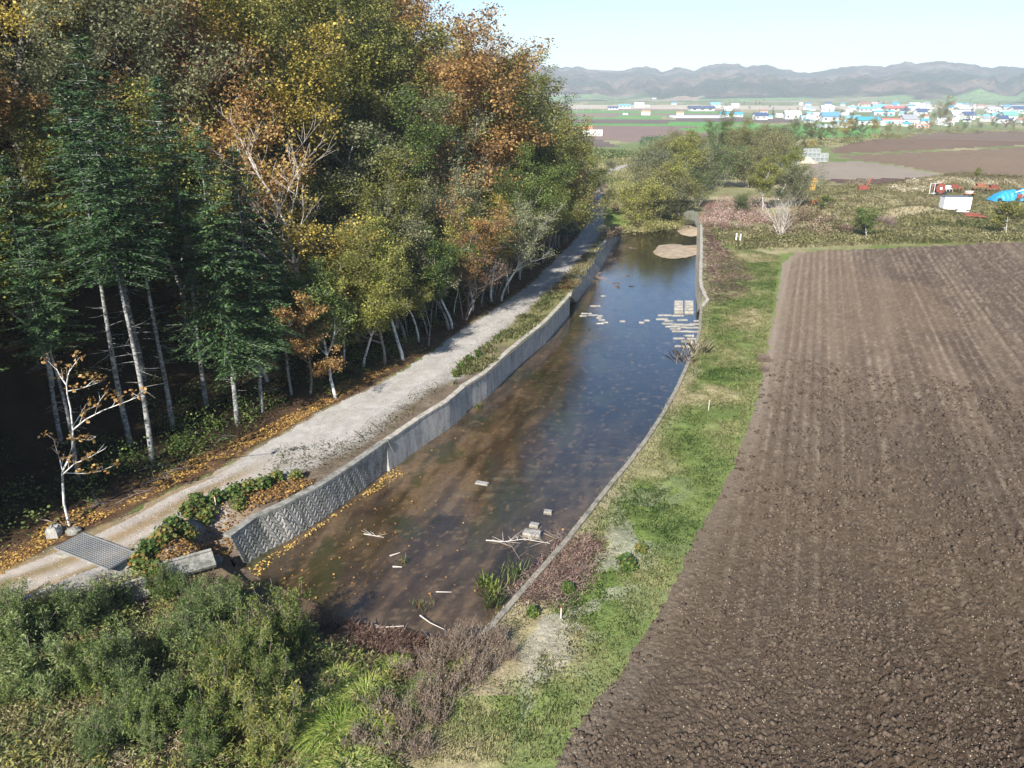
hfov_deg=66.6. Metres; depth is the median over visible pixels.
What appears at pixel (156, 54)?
broadleaf tree
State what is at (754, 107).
stubble field
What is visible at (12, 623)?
shrub
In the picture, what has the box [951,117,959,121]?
house
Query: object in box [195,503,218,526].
shrub
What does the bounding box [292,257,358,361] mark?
slender tree
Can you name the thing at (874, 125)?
hedge tree
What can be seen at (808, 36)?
sky
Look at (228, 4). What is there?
broadleaf tree
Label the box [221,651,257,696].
shrub
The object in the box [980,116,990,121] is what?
house
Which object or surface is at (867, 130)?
green field
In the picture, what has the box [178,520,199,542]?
shrub
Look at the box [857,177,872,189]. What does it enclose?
snow blower
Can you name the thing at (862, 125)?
hedge tree
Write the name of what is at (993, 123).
hedge tree
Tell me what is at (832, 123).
hedge tree
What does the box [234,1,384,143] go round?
broadleaf tree
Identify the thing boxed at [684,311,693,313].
concrete block
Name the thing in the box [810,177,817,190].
post driver
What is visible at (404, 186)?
broadleaf tree
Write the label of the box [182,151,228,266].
slender tree
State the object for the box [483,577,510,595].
reed tuft
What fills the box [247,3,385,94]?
broadleaf tree
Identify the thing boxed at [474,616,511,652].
shrub
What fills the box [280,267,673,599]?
water debris
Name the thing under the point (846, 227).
scrub
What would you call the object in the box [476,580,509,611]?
reed tuft
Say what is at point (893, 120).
hall
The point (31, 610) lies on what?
shrub
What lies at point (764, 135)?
alder tree
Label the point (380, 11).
broadleaf tree
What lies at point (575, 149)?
broadleaf tree
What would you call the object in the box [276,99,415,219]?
broadleaf tree
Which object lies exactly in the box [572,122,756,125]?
green field
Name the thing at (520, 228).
slender tree
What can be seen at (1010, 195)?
covered machine
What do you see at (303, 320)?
broadleaf tree
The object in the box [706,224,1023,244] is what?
bramble
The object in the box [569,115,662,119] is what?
green field
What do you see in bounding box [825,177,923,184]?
bare soil
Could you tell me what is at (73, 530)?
stone
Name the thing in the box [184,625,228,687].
shrub
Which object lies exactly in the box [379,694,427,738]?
shrub
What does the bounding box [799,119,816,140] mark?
hedge tree
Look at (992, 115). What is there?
house
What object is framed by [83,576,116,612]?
shrub
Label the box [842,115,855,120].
house
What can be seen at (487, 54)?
broadleaf tree
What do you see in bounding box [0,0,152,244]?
broadleaf tree
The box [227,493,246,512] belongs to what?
shrub
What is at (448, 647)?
shrub
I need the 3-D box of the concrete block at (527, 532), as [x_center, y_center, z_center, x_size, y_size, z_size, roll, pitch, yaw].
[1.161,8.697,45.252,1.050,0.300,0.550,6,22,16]
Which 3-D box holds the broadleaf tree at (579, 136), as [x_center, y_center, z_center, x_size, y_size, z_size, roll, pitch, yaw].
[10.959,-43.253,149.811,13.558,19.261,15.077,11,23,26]
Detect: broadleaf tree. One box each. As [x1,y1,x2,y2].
[0,0,48,138]
[0,0,112,187]
[0,0,127,145]
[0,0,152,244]
[0,53,59,139]
[0,94,142,271]
[0,168,116,386]
[2,0,258,184]
[9,0,203,89]
[20,71,266,342]
[57,0,291,213]
[71,0,247,172]
[94,0,281,211]
[107,0,205,82]
[143,0,293,109]
[146,4,274,134]
[152,76,323,265]
[160,0,363,202]
[170,251,284,381]
[179,0,351,218]
[190,1,302,33]
[234,0,334,94]
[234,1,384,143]
[241,112,325,268]
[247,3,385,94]
[248,175,390,340]
[254,288,346,394]
[261,0,432,76]
[261,84,350,200]
[262,0,422,158]
[264,0,387,84]
[268,251,366,398]
[269,0,354,98]
[271,154,367,305]
[276,3,416,155]
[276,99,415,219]
[291,1,397,92]
[309,28,424,160]
[315,181,413,342]
[316,0,420,133]
[322,135,414,230]
[325,211,424,359]
[325,222,414,364]
[336,79,502,239]
[337,141,452,328]
[346,1,478,150]
[348,256,411,366]
[361,177,461,329]
[370,2,483,130]
[373,0,452,87]
[379,0,419,39]
[381,0,421,36]
[384,31,540,186]
[390,5,435,39]
[390,88,496,213]
[393,1,468,180]
[397,2,557,213]
[400,97,513,196]
[405,193,446,295]
[406,66,528,194]
[411,154,508,309]
[424,129,501,210]
[431,200,512,310]
[436,13,531,114]
[440,37,509,83]
[457,30,566,159]
[469,51,577,204]
[476,55,576,161]
[493,190,562,300]
[511,44,579,145]
[513,96,581,173]
[520,122,569,204]
[523,75,587,164]
[527,113,623,255]
[542,100,582,155]
[555,106,604,165]
[816,193,835,206]
[851,206,888,233]
[973,167,982,179]
[983,198,1023,232]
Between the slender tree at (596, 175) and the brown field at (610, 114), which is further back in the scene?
the brown field at (610, 114)
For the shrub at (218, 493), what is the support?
on the ground at (24, 401)
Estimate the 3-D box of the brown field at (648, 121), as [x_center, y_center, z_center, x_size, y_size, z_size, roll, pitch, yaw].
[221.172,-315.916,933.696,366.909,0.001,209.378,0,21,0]
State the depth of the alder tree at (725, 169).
184.81 m
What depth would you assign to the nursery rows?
498.21 m
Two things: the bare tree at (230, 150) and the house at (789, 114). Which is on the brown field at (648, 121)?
the house at (789, 114)
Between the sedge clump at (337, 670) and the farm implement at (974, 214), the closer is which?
the sedge clump at (337, 670)
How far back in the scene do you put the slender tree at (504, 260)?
86.83 m
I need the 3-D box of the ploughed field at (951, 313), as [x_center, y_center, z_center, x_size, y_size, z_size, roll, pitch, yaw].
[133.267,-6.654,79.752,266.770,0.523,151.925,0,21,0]
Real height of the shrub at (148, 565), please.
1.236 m
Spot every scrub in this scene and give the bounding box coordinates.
[697,141,807,155]
[764,204,860,237]
[806,127,1023,149]
[886,175,1023,192]
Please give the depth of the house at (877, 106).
1377.71 m
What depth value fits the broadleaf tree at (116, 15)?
69.61 m
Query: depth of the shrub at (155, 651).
33.66 m
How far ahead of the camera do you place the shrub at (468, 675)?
30.53 m
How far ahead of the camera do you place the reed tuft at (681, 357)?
67.29 m
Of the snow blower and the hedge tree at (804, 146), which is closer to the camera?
the snow blower
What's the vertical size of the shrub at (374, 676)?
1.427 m
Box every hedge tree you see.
[788,116,802,142]
[797,138,808,153]
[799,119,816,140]
[807,137,816,147]
[808,119,821,139]
[816,123,830,142]
[826,116,838,136]
[834,115,853,140]
[840,113,859,138]
[856,121,871,139]
[866,115,880,134]
[883,121,894,131]
[894,122,903,131]
[924,120,936,128]
[937,94,958,127]
[990,116,1001,128]
[1000,118,1011,127]
[1009,118,1019,129]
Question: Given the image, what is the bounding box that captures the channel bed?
[233,232,698,636]
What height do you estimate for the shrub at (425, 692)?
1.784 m
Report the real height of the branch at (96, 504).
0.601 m
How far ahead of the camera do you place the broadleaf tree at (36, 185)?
52.51 m
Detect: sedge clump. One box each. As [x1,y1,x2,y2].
[0,708,37,734]
[2,730,46,766]
[7,697,64,727]
[40,709,86,735]
[80,741,141,767]
[283,694,372,767]
[286,689,345,745]
[305,658,367,697]
[305,730,402,767]
[320,664,403,710]
[327,702,415,759]
[357,666,407,701]
[369,651,420,670]
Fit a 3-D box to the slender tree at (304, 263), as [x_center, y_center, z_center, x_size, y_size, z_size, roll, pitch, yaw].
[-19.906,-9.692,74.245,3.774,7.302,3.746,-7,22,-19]
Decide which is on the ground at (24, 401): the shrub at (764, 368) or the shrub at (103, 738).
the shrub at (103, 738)
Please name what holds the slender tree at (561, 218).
on the ground at (24, 401)
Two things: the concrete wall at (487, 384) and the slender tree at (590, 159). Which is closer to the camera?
the concrete wall at (487, 384)
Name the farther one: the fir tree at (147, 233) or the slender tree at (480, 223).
the slender tree at (480, 223)
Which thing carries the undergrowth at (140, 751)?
on the ground at (24, 401)
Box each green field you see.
[565,111,718,113]
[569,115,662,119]
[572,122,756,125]
[680,123,879,137]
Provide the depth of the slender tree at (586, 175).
123.28 m
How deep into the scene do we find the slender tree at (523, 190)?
91.72 m
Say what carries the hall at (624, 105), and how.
on the stubble field at (754, 107)
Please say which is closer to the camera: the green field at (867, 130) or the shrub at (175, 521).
the shrub at (175, 521)
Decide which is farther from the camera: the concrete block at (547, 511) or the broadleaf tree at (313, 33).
the broadleaf tree at (313, 33)
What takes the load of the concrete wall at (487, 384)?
on the ground at (24, 401)
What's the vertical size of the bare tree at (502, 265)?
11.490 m
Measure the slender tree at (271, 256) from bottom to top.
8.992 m
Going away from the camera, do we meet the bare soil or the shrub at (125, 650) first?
the shrub at (125, 650)
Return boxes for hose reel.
[929,182,946,195]
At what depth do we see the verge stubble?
51.11 m
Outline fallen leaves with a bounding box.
[0,348,426,574]
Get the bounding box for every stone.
[45,524,62,538]
[65,526,81,535]
[213,554,223,564]
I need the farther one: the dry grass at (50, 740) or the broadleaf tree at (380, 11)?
the broadleaf tree at (380, 11)
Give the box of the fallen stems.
[496,223,758,609]
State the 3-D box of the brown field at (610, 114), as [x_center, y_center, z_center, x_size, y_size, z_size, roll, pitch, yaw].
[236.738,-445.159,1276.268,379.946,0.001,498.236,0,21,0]
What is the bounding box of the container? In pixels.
[939,195,972,210]
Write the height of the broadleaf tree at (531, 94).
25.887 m
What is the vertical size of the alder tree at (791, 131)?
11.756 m
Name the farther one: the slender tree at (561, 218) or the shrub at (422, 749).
the slender tree at (561, 218)
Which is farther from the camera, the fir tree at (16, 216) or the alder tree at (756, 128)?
the alder tree at (756, 128)
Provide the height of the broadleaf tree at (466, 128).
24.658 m
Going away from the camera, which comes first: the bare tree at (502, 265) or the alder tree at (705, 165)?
the bare tree at (502, 265)
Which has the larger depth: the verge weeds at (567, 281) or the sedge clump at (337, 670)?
the verge weeds at (567, 281)
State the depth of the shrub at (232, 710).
29.10 m
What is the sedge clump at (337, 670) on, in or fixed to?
on the ground at (24, 401)
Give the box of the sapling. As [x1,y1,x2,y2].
[37,350,146,526]
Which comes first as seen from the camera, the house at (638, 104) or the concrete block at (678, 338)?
the concrete block at (678, 338)
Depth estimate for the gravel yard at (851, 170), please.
224.89 m
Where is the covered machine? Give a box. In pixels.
[986,189,1023,201]
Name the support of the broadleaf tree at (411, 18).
on the ground at (24, 401)
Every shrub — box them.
[0,575,30,611]
[0,577,63,661]
[0,586,27,628]
[0,619,82,706]
[0,650,20,669]
[0,663,27,705]
[19,584,55,617]
[19,599,49,635]
[28,576,103,639]
[39,640,78,661]
[49,594,90,618]
[52,630,116,697]
[68,704,125,763]
[70,698,117,740]
[75,618,146,677]
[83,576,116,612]
[90,651,150,704]
[94,610,118,629]
[97,689,160,745]
[118,686,166,737]
[119,675,181,738]
[125,547,152,573]
[133,705,169,752]
[134,637,160,662]
[136,668,184,706]
[137,537,162,558]
[138,556,183,601]
[141,558,161,581]
[147,522,176,549]
[148,596,215,655]
[155,606,182,651]
[157,665,201,719]
[160,512,188,535]
[173,568,211,612]
[173,681,233,758]
[177,500,200,519]
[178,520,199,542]
[180,732,217,767]
[183,643,257,740]
[184,491,209,513]
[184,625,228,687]
[187,573,244,623]
[187,597,218,622]
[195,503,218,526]
[196,621,238,682]
[204,487,226,506]
[208,591,282,684]
[215,573,249,606]
[217,629,244,654]
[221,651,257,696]
[222,481,242,500]
[226,622,259,648]
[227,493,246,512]
[233,669,306,767]
[239,477,257,494]
[242,707,267,742]
[245,577,316,653]
[247,635,304,708]
[253,474,273,490]
[267,619,299,659]
[269,468,286,483]
[287,468,302,481]
[335,705,376,753]
[357,686,414,720]
[359,669,394,686]
[370,717,411,766]
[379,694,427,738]
[385,644,415,681]
[395,634,456,674]
[400,726,448,763]
[404,664,443,708]
[404,686,456,729]
[422,628,469,664]
[425,655,480,704]
[440,612,476,650]
[451,368,460,377]
[452,625,506,660]
[457,361,466,369]
[458,638,492,688]
[462,641,505,673]
[465,354,473,360]
[473,348,482,356]
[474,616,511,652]
[494,632,524,661]
[525,604,542,619]
[561,580,575,595]
[615,552,638,574]
[634,540,649,555]
[756,351,771,362]
[759,360,774,371]
[764,353,774,361]
[880,210,893,222]
[886,216,900,225]
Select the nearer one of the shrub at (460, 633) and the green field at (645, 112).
the shrub at (460, 633)
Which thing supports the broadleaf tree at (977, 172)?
on the ground at (24, 401)
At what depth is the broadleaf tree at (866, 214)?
121.56 m
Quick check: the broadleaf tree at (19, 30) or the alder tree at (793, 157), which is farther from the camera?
the alder tree at (793, 157)
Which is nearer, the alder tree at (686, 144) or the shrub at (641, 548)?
the shrub at (641, 548)
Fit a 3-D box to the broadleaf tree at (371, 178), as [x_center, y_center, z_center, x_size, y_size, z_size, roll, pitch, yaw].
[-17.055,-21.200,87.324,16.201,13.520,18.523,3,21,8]
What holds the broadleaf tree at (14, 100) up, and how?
on the ground at (24, 401)
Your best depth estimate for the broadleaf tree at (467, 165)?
91.72 m
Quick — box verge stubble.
[263,382,450,494]
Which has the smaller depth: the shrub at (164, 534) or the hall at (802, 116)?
the shrub at (164, 534)
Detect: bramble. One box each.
[598,203,628,239]
[609,199,690,234]
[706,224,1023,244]
[782,178,913,216]
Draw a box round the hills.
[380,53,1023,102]
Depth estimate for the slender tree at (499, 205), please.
85.56 m
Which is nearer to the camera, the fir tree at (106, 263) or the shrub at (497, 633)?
the shrub at (497, 633)
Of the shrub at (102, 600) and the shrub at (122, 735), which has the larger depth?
the shrub at (102, 600)
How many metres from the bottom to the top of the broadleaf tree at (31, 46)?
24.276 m
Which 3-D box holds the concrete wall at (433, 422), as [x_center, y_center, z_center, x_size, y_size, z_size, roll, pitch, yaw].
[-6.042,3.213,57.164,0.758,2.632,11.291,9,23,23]
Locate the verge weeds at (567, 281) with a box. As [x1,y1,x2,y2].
[552,278,579,292]
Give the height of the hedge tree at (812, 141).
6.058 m
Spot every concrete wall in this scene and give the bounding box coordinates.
[382,386,466,471]
[459,295,569,410]
[476,305,702,638]
[567,236,620,302]
[695,224,709,312]
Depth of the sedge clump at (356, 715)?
28.43 m
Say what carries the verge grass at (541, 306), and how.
on the ground at (24, 401)
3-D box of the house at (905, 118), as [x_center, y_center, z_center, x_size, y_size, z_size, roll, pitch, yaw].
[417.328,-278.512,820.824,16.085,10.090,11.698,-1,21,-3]
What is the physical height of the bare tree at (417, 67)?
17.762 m
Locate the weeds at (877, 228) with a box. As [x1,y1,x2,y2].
[707,209,1023,249]
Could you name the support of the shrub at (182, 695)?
on the ground at (24, 401)
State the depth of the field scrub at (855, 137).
422.76 m
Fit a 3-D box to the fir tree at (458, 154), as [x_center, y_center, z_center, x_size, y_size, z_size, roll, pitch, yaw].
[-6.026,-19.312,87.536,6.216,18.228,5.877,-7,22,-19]
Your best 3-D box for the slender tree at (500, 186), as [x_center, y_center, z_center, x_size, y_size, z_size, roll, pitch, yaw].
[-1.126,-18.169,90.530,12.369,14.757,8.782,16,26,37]
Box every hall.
[607,106,618,109]
[617,104,630,107]
[687,106,715,110]
[799,115,813,119]
[855,117,880,124]
[856,107,873,111]
[871,111,894,115]
[881,118,902,122]
[882,106,905,110]
[906,106,933,111]
[914,124,928,127]
[954,107,975,110]
[984,107,1002,112]
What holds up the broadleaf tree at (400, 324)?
on the ground at (24, 401)
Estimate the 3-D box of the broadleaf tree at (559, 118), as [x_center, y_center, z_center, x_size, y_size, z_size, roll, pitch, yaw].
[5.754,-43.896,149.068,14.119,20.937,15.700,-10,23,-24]
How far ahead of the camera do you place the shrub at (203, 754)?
27.93 m
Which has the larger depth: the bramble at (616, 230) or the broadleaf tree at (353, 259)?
the bramble at (616, 230)
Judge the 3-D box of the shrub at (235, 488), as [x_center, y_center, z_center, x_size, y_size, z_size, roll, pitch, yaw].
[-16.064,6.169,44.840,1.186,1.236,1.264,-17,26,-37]
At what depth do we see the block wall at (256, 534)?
45.46 m
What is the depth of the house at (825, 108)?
1294.15 m
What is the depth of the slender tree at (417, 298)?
67.27 m
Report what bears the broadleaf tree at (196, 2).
on the ground at (24, 401)
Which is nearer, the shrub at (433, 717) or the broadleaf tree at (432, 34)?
the shrub at (433, 717)
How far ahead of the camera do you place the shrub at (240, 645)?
31.25 m
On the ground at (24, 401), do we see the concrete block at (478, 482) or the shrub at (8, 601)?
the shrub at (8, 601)
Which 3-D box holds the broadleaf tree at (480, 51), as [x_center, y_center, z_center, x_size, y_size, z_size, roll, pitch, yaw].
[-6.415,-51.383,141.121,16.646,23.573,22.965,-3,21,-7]
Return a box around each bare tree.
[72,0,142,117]
[179,90,291,278]
[184,103,339,341]
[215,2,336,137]
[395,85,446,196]
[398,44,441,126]
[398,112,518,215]
[446,209,515,319]
[470,200,548,295]
[524,217,558,263]
[759,191,799,236]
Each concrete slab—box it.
[114,576,150,603]
[158,548,215,579]
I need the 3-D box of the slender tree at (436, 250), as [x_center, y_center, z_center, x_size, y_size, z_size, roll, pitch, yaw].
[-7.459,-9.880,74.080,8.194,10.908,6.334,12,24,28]
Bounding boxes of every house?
[633,102,644,106]
[710,102,720,106]
[718,111,729,116]
[723,106,732,110]
[731,103,738,106]
[733,112,743,116]
[752,112,768,119]
[775,113,782,116]
[783,111,801,118]
[804,116,816,121]
[819,105,833,111]
[819,112,840,121]
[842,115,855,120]
[858,102,870,106]
[871,104,885,110]
[899,115,917,121]
[901,122,909,125]
[913,109,927,115]
[919,119,929,123]
[922,102,930,105]
[934,118,946,124]
[948,110,963,116]
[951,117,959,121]
[959,111,976,119]
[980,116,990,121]
[990,113,999,117]
[993,115,1009,122]
[999,111,1018,120]
[1002,105,1011,109]
[1009,106,1023,112]
[1015,118,1022,122]
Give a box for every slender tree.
[162,189,219,307]
[163,170,204,240]
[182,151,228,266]
[259,192,279,230]
[264,222,310,311]
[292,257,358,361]
[293,249,313,274]
[303,215,368,318]
[312,163,355,216]
[342,228,419,341]
[370,241,406,331]
[371,214,423,332]
[385,124,408,160]
[396,221,479,328]
[400,280,436,346]
[401,247,427,334]
[402,193,431,224]
[417,183,518,313]
[425,210,471,287]
[430,256,467,327]
[446,250,470,313]
[466,190,534,300]
[473,166,533,289]
[481,204,538,305]
[496,140,588,278]
[496,248,514,290]
[500,151,582,270]
[508,232,537,293]
[521,185,554,272]
[524,163,578,262]
[539,156,592,247]
[543,156,606,254]
[555,135,589,241]
[570,144,591,235]
[573,171,604,233]
[575,159,609,222]
[578,142,600,182]
[586,161,610,191]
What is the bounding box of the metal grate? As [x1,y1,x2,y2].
[54,532,133,569]
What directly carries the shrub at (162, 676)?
on the ground at (24, 401)
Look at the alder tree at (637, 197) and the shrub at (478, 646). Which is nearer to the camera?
the shrub at (478, 646)
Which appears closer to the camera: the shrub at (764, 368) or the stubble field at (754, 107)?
the shrub at (764, 368)
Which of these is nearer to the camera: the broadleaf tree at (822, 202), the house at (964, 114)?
the broadleaf tree at (822, 202)
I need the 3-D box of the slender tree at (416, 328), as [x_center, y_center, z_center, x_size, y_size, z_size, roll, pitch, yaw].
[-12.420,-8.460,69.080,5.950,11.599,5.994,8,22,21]
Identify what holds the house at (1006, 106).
on the meadow
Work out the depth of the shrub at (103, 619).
35.34 m
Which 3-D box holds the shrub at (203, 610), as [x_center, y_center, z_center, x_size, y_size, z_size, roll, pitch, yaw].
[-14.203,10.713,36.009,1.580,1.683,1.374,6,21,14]
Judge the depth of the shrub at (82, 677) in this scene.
30.48 m
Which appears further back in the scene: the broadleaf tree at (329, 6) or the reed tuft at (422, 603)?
the broadleaf tree at (329, 6)
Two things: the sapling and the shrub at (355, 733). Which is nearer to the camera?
the shrub at (355, 733)
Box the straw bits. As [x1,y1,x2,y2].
[564,370,1023,767]
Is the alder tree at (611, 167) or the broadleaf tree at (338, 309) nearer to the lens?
the broadleaf tree at (338, 309)
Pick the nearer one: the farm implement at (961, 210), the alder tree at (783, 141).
the farm implement at (961, 210)
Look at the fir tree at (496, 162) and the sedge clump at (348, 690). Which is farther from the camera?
the fir tree at (496, 162)
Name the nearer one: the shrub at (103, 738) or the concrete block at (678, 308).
the shrub at (103, 738)
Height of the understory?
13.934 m
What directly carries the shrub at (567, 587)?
on the ground at (24, 401)
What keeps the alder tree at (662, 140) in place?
on the ground at (24, 401)
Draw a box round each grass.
[0,686,130,767]
[412,248,780,766]
[448,246,604,386]
[595,154,643,187]
[791,171,1023,223]
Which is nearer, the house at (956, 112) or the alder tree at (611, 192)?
the alder tree at (611, 192)
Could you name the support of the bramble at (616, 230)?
on the ground at (24, 401)
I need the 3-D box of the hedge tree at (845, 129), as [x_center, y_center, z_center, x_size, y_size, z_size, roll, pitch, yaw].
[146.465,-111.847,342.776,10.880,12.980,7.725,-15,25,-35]
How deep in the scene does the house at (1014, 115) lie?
920.02 m
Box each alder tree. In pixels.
[600,186,616,200]
[605,160,618,171]
[607,171,680,224]
[618,157,685,215]
[621,169,688,220]
[622,142,676,180]
[624,147,690,182]
[628,139,678,171]
[640,131,681,162]
[647,168,709,221]
[652,153,694,213]
[660,127,685,144]
[662,127,712,173]
[669,164,699,207]
[673,128,706,149]
[675,163,725,210]
[687,136,752,187]
[688,141,719,182]
[692,129,709,147]
[695,140,732,168]
[701,109,743,155]
[720,123,756,159]
[722,116,765,175]
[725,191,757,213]
[726,142,780,187]
[741,124,781,155]
[743,157,786,209]
[747,120,778,142]
[755,126,807,165]
[765,160,831,206]
[770,145,813,199]
[772,121,793,134]
[772,127,796,154]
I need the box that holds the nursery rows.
[638,134,684,145]
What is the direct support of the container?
on the ground at (24, 401)
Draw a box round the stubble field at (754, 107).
[548,104,995,109]
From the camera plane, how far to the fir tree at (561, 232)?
114.62 m
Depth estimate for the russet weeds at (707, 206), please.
140.80 m
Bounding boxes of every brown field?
[557,118,818,123]
[562,109,739,116]
[567,125,706,141]
[586,140,618,146]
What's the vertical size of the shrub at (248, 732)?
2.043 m
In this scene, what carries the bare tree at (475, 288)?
on the ground at (24, 401)
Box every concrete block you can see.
[475,480,488,485]
[522,528,541,539]
[529,521,539,528]
[543,509,551,514]
[665,325,679,327]
[673,337,684,339]
[674,307,682,310]
[684,307,692,310]
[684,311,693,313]
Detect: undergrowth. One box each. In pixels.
[0,568,407,767]
[0,570,406,767]
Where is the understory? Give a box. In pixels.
[0,167,572,546]
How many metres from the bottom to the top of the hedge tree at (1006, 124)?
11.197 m
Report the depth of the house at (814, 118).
872.13 m
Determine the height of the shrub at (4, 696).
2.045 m
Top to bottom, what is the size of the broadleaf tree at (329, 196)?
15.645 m
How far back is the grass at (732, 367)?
43.93 m
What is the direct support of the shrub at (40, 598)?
on the ground at (24, 401)
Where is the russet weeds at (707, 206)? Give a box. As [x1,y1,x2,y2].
[696,193,774,229]
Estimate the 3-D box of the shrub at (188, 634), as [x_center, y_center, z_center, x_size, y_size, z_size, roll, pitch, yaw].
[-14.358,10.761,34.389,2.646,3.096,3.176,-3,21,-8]
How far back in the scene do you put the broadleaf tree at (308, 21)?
96.34 m
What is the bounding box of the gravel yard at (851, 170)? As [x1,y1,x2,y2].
[799,161,969,181]
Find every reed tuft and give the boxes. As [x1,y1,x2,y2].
[409,594,434,612]
[474,570,497,589]
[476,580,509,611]
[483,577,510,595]
[493,552,529,583]
[665,346,698,363]
[679,335,715,353]
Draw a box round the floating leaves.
[248,466,402,575]
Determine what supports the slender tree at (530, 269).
on the ground at (24, 401)
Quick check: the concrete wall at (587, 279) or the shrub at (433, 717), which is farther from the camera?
the concrete wall at (587, 279)
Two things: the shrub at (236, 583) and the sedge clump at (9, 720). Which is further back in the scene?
the shrub at (236, 583)
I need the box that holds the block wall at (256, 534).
[224,438,393,563]
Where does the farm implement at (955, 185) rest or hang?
on the ground at (24, 401)
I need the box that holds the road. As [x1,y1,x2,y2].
[0,164,630,597]
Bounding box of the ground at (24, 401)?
[0,1,1023,767]
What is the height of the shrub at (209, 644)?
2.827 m
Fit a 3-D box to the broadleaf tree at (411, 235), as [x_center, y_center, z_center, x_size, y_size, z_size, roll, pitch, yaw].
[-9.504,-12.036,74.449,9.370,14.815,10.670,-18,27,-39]
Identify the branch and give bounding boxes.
[39,515,72,528]
[81,494,117,514]
[116,488,150,503]
[140,469,172,485]
[160,459,193,474]
[486,528,551,546]
[492,537,524,558]
[544,529,564,539]
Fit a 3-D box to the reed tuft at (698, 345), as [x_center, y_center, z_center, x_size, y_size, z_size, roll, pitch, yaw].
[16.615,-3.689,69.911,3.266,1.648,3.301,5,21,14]
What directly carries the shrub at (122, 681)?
on the ground at (24, 401)
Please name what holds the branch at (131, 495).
on the ground at (24, 401)
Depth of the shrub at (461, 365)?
65.11 m
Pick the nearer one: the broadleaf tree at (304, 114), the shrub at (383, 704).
the shrub at (383, 704)
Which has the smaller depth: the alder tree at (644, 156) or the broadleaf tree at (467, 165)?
the broadleaf tree at (467, 165)
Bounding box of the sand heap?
[798,157,818,163]
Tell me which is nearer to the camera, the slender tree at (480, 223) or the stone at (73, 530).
the stone at (73, 530)
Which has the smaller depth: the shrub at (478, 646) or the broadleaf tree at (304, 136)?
the shrub at (478, 646)
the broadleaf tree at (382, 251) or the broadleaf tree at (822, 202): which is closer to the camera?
the broadleaf tree at (382, 251)
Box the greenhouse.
[669,115,724,117]
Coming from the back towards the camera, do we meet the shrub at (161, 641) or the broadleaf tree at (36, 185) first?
the broadleaf tree at (36, 185)
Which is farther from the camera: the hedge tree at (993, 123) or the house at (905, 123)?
the house at (905, 123)
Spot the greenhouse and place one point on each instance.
(694, 116)
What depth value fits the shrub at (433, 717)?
28.67 m
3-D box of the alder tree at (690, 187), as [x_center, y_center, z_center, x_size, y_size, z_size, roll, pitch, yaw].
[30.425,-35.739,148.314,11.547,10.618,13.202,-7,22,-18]
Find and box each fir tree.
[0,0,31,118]
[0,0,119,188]
[0,153,75,443]
[0,226,97,480]
[29,84,149,446]
[42,32,166,381]
[59,107,175,461]
[82,112,190,430]
[135,75,241,406]
[162,125,283,425]
[202,148,308,412]
[252,214,307,395]
[440,127,482,287]
[480,139,508,264]
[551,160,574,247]
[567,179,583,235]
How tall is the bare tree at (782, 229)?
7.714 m
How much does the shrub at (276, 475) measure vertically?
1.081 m
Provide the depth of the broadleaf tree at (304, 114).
70.55 m
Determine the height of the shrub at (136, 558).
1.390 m
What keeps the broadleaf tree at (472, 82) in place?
on the ground at (24, 401)
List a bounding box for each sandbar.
[653,244,696,258]
[677,225,696,235]
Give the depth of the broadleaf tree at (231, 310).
57.12 m
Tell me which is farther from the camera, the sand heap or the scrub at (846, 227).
the sand heap
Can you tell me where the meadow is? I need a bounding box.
[768,109,990,113]
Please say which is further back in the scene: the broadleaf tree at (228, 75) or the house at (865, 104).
the house at (865, 104)
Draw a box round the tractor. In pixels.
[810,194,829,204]
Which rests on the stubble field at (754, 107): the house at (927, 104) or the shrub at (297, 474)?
the house at (927, 104)
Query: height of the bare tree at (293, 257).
20.229 m
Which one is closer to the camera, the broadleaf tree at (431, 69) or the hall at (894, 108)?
the broadleaf tree at (431, 69)
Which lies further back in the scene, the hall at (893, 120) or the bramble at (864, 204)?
the hall at (893, 120)
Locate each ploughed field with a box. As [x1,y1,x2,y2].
[555,241,1023,767]
[839,147,1023,181]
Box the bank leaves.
[135,478,315,574]
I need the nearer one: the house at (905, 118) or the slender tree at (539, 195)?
the slender tree at (539, 195)
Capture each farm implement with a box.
[945,185,952,192]
[947,183,963,190]
[955,209,969,212]
[961,212,986,216]
[963,190,976,195]
[972,181,989,190]
[984,184,1000,191]
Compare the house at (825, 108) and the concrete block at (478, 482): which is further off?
the house at (825, 108)
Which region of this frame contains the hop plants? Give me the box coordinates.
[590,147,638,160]
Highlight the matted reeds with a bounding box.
[300,611,432,683]
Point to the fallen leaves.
(17, 557)
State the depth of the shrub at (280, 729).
28.06 m
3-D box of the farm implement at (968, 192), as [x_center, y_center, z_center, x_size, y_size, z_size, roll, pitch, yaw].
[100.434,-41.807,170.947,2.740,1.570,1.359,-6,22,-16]
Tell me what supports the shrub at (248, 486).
on the ground at (24, 401)
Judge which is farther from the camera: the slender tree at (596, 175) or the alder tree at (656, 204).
the alder tree at (656, 204)

